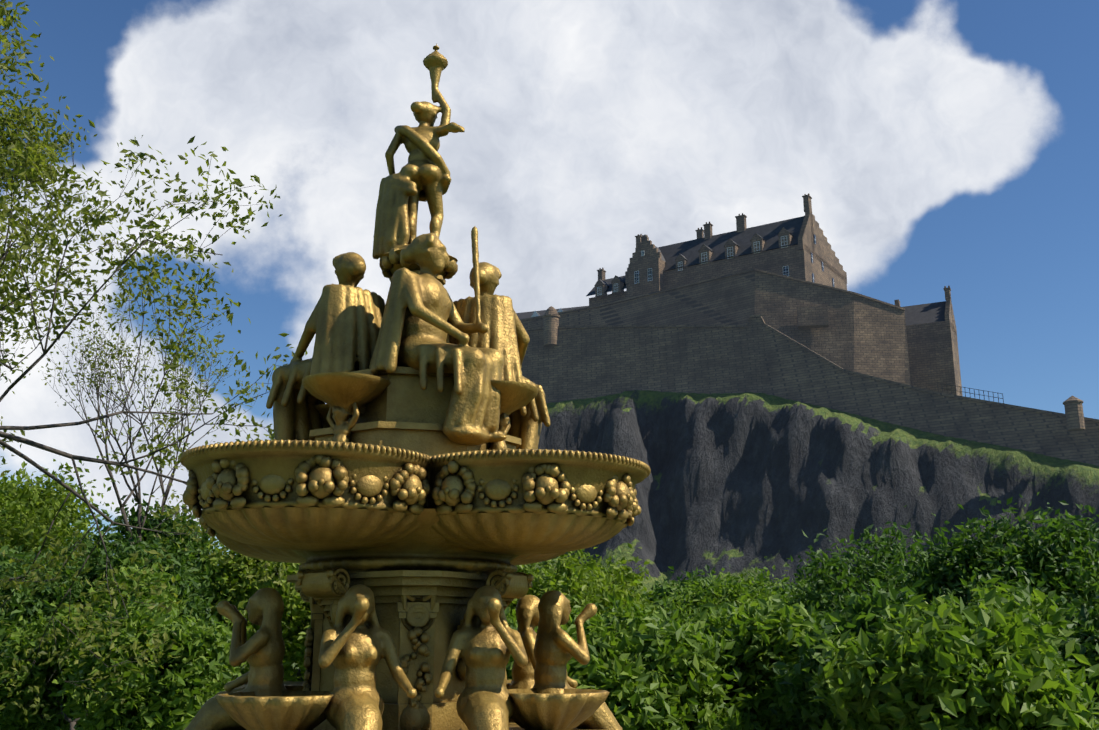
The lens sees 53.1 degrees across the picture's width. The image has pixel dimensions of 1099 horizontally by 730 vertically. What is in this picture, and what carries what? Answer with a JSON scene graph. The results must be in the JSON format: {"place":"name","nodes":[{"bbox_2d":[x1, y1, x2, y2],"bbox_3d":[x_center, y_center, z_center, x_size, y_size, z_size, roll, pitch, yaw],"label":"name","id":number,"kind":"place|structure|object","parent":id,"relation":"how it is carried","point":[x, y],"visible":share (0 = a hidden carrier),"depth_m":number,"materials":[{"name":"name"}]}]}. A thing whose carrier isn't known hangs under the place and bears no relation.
{"place":"outdoors","nodes":[
{"label":"outdoors","id":0,"kind":"place"},
{"bbox_2d":[0,0,307,722],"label":"spring tree","id":1,"kind":"object","parent":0,"point":[33,151],"depth_m":20.67,"materials":[{"name":"green plant"}]},
{"bbox_2d":[184,567,621,729],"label":"fountain column","id":2,"kind":"structure","parent":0,"point":[420,614],"depth_m":9.58,"materials":[{"name":"gold metal"}]},
{"bbox_2d":[185,588,284,729],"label":"mermaid statue","id":3,"kind":"object","parent":2,"relation":"on","point":[261,651],"visible":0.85,"depth_m":9.36,"materials":[{"name":"gold metal"}]},
{"bbox_2d":[213,604,286,696],"bbox_3d":[-2.884,3.132,10.369,0.758,1.937,0.782,-10,-17,34],"label":"fountain mermaid","id":4,"kind":"object","parent":2,"relation":"on","point":[244,632],"visible":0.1,"depth_m":10.54,"materials":[{"name":"gold metal"}]},
{"bbox_2d":[327,402,358,442],"bbox_3d":[-1.897,0.678,9.899,0.378,0.822,0.264,-9,-16,31],"label":"fountain putto","id":5,"kind":"object","parent":2,"relation":"on","point":[341,426],"visible":0.48,"depth_m":9.90,"materials":[{"name":"gold metal"}]},
{"bbox_2d":[318,584,416,729],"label":"mermaid statue","id":6,"kind":"object","parent":2,"relation":"on","point":[357,644],"visible":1,"depth_m":8.84,"materials":[{"name":"gold metal"}]},
{"bbox_2d":[215,680,609,729],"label":"fountain shells","id":7,"kind":"object","parent":2,"relation":"attached to","point":[295,707],"visible":0.71,"depth_m":8.96},
{"bbox_2d":[180,439,650,574],"bbox_3d":[-1.339,1.575,10.592,4.282,0.950,4.282,2,-14,-8],"label":"fountain basin","id":8,"kind":"object","parent":2,"relation":"on","point":[350,507],"visible":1,"depth_m":9.03,"materials":[{"name":"gold metal"}]},
{"bbox_2d":[302,247,537,455],"bbox_3d":[-1.339,0.092,10.962,2.196,2.487,2.196,3,-14,-13],"label":"fountain pedestal","id":9,"kind":"object","parent":8,"relation":"on","point":[398,407],"visible":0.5,"depth_m":10.04,"materials":[{"name":"gold metal"}]},
{"bbox_2d":[266,252,384,440],"bbox_3d":[-2.128,-0.106,10.934,1.274,2.095,1.186,3,-14,-13],"label":"seated statue","id":10,"kind":"object","parent":9,"relation":"in","point":[343,323],"visible":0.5,"depth_m":10.67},
{"bbox_2d":[372,44,464,258],"bbox_3d":[-1.376,-2.236,11.501,0.774,2.601,0.708,7,-16,-27],"label":"statue","id":11,"kind":"object","parent":9,"relation":"on","point":[423,174],"visible":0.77,"depth_m":11.38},
{"bbox_2d":[369,226,506,445],"bbox_3d":[-1.066,-0.349,10.298,1.227,2.258,1.008,-8,-16,31],"label":"seated statue","id":12,"kind":"object","parent":9,"relation":"in","point":[421,321],"visible":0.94,"depth_m":10.02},
{"bbox_2d":[449,262,549,448],"bbox_3d":[-0.567,-0.037,11.229,1.226,2.102,0.981,11,-18,-37],"label":"seated statue","id":13,"kind":"object","parent":9,"relation":"in","point":[506,335],"visible":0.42,"depth_m":11.03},
{"bbox_2d":[434,586,527,729],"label":"mermaid statue","id":14,"kind":"object","parent":2,"relation":"on","point":[486,641],"visible":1,"depth_m":9.07,"materials":[{"name":"gold metal"}]},
{"bbox_2d":[490,413,510,449],"bbox_3d":[-0.450,0.759,10.221,0.264,0.822,0.378,-9,-16,31],"label":"fountain putto","id":15,"kind":"object","parent":2,"relation":"on","point":[504,425],"visible":0.31,"depth_m":10.22,"materials":[{"name":"gold metal"}]},
{"bbox_2d":[508,595,539,688],"bbox_3d":[-0.019,3.291,11.007,0.782,1.937,0.758,-8,-16,28],"label":"mermaid statue","id":16,"kind":"object","parent":2,"relation":"on","point":[527,614],"visible":0.25,"depth_m":10.96,"materials":[{"name":"gold metal"}]},
{"bbox_2d":[533,590,622,729],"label":"mermaid statue","id":17,"kind":"object","parent":2,"relation":"on","point":[557,648],"visible":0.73,"depth_m":9.95,"materials":[{"name":"gold metal"}]},
{"bbox_2d":[0,0,1098,626],"label":"sky","id":18,"kind":"structure","parent":0,"point":[934,145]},
{"bbox_2d":[516,306,588,318],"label":"roof","id":19,"kind":"structure","parent":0,"point":[523,315],"depth_m":211.46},
{"bbox_2d":[240,669,1098,729],"bbox_3d":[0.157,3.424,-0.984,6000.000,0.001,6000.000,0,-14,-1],"label":"ground","id":20,"kind":"structure","parent":0,"point":[299,674],"depth_m":110.52,"materials":[{"name":"green plant"}]},
{"bbox_2d":[0,540,91,648],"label":"bush","id":21,"kind":"object","parent":20,"relation":"on","point":[54,594],"depth_m":36.72,"materials":[{"name":"green plant"}]},
{"bbox_2d":[0,456,113,601],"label":"bush","id":22,"kind":"object","parent":20,"relation":"on","point":[38,512],"depth_m":44.56,"materials":[{"name":"green plant"}]},
{"bbox_2d":[0,557,195,729],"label":"bush","id":23,"kind":"object","parent":20,"relation":"on","point":[11,716],"depth_m":29.76,"materials":[{"name":"green plant"}]},
{"bbox_2d":[0,491,251,726],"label":"bush","id":24,"kind":"object","parent":20,"relation":"on","point":[200,600],"depth_m":38.98,"materials":[{"name":"green plant"}]},
{"bbox_2d":[29,285,262,545],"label":"bare tree","id":25,"kind":"object","parent":20,"relation":"on","point":[137,496],"depth_m":41.66,"materials":[{"name":"plant"}]},
{"bbox_2d":[47,599,251,729],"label":"bush","id":26,"kind":"object","parent":20,"relation":"on","point":[181,695],"depth_m":23.02,"materials":[{"name":"green plant"}]},
{"bbox_2d":[176,533,310,680],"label":"bush","id":27,"kind":"object","parent":20,"relation":"on","point":[295,605],"depth_m":40.05,"materials":[{"name":"green plant"}]},
{"bbox_2d":[504,605,584,629],"bbox_3d":[-0.189,7.541,24.642,4.879,4.381,5.729,0,-14,-1],"label":"bush","id":28,"kind":"object","parent":20,"relation":"on","point":[511,621],"depth_m":24.37,"materials":[{"name":"green plant"}]},
{"bbox_2d":[528,552,613,580],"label":"bush","id":29,"kind":"object","parent":20,"relation":"on","point":[574,567],"depth_m":93.50,"materials":[{"name":"green plant"}]},
{"bbox_2d":[506,543,657,622],"bbox_3d":[0.020,8.919,35.175,8.634,6.826,8.187,0,-14,-1],"label":"bush","id":30,"kind":"object","parent":20,"relation":"on","point":[597,585],"depth_m":35.02,"materials":[{"name":"green plant"}]},
{"bbox_2d":[595,602,671,628],"bbox_3d":[2.277,8.503,28.321,4.822,4.504,5.445,0,-14,-1],"label":"bush","id":31,"kind":"object","parent":20,"relation":"on","point":[607,614],"depth_m":27.99,"materials":[{"name":"green plant"}]},
{"bbox_2d":[506,580,777,729],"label":"bush","id":32,"kind":"object","parent":20,"relation":"on","point":[637,671],"depth_m":18.15,"materials":[{"name":"green plant"}]},
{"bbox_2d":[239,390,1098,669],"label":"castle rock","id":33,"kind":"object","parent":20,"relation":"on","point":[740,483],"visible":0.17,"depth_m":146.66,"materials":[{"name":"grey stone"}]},
{"bbox_2d":[531,309,561,316],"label":"dormer windows","id":34,"kind":"structure","parent":33,"relation":"on","point":[535,314],"depth_m":208.11,"materials":[{"name":"stone"}]},
{"bbox_2d":[631,590,658,616],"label":"bush","id":35,"kind":"object","parent":33,"relation":"on","point":[651,606],"visible":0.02,"depth_m":95.27,"materials":[{"name":"green plant"}]},
{"bbox_2d":[642,564,729,608],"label":"bush","id":36,"kind":"object","parent":33,"relation":"on","point":[662,589],"visible":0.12,"depth_m":101.22,"materials":[{"name":"green plant"}]},
{"bbox_2d":[894,286,962,395],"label":"building","id":37,"kind":"structure","parent":33,"relation":"on","point":[933,355],"depth_m":179.83,"materials":[{"name":"stone"}]},
{"bbox_2d":[902,301,945,325],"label":"roof","id":38,"kind":"structure","parent":37,"relation":"on","point":[924,313],"depth_m":183.52,"materials":[{"name":"grey stone"}]},
{"bbox_2d":[642,556,798,625],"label":"bush","id":39,"kind":"object","parent":20,"relation":"on","point":[715,594],"depth_m":43.24,"materials":[{"name":"green plant"}]},
{"bbox_2d":[668,589,832,729],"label":"bush","id":40,"kind":"object","parent":20,"relation":"on","point":[756,633],"depth_m":19.55,"materials":[{"name":"green plant"}]},
{"bbox_2d":[751,564,809,601],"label":"bush","id":41,"kind":"object","parent":20,"relation":"on","point":[785,579],"depth_m":101.22,"materials":[{"name":"green plant"}]},
{"bbox_2d":[760,578,937,729],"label":"bush","id":42,"kind":"object","parent":20,"relation":"on","point":[798,707],"visible":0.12,"depth_m":17.25,"materials":[{"name":"green plant"}]},
{"bbox_2d":[758,521,973,618],"bbox_3d":[12.035,9.964,38.407,10.996,9.050,11.484,0,-14,-1],"label":"bush","id":43,"kind":"object","parent":20,"relation":"on","point":[821,592],"depth_m":38.75,"materials":[{"name":"green plant"}]},
{"bbox_2d":[802,574,1098,729],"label":"bush","id":44,"kind":"object","parent":20,"relation":"on","point":[915,671],"depth_m":14.06,"materials":[{"name":"green plant"}]},
{"bbox_2d":[883,492,1098,728],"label":"bush","id":45,"kind":"object","parent":20,"relation":"on","point":[962,558],"depth_m":34.04,"materials":[{"name":"green plant"}]},
{"bbox_2d":[1024,534,1098,612],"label":"bush","id":46,"kind":"object","parent":20,"relation":"on","point":[1036,535],"depth_m":82.15,"materials":[{"name":"green plant"}]},
{"bbox_2d":[1041,590,1098,721],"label":"bush","id":47,"kind":"object","parent":20,"relation":"on","point":[1085,628],"depth_m":19.61,"materials":[{"name":"green plant"}]},
{"bbox_2d":[589,193,846,306],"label":"castle building","id":48,"kind":"structure","parent":0,"point":[796,259],"depth_m":187.67,"materials":[{"name":"stone"}]},
{"bbox_2d":[586,216,803,295],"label":"roof","id":49,"kind":"structure","parent":48,"relation":"on","point":[715,244],"depth_m":189.09,"materials":[{"name":"grey tile"}]},
{"bbox_2d":[597,235,833,295],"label":"windows","id":50,"kind":"structure","parent":48,"relation":"in","point":[707,262],"depth_m":187.50,"materials":[{"name":"black glass"}]},
{"bbox_2d":[520,269,1098,465],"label":"castle walls","id":51,"kind":"structure","parent":0,"point":[775,334],"depth_m":167.32,"materials":[{"name":"stone"}]},
{"bbox_2d":[937,382,1003,402],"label":"castle railings","id":52,"kind":"object","parent":51,"relation":"on","point":[942,388],"visible":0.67,"depth_m":144.49,"materials":[{"name":"black metal"}]}
]}

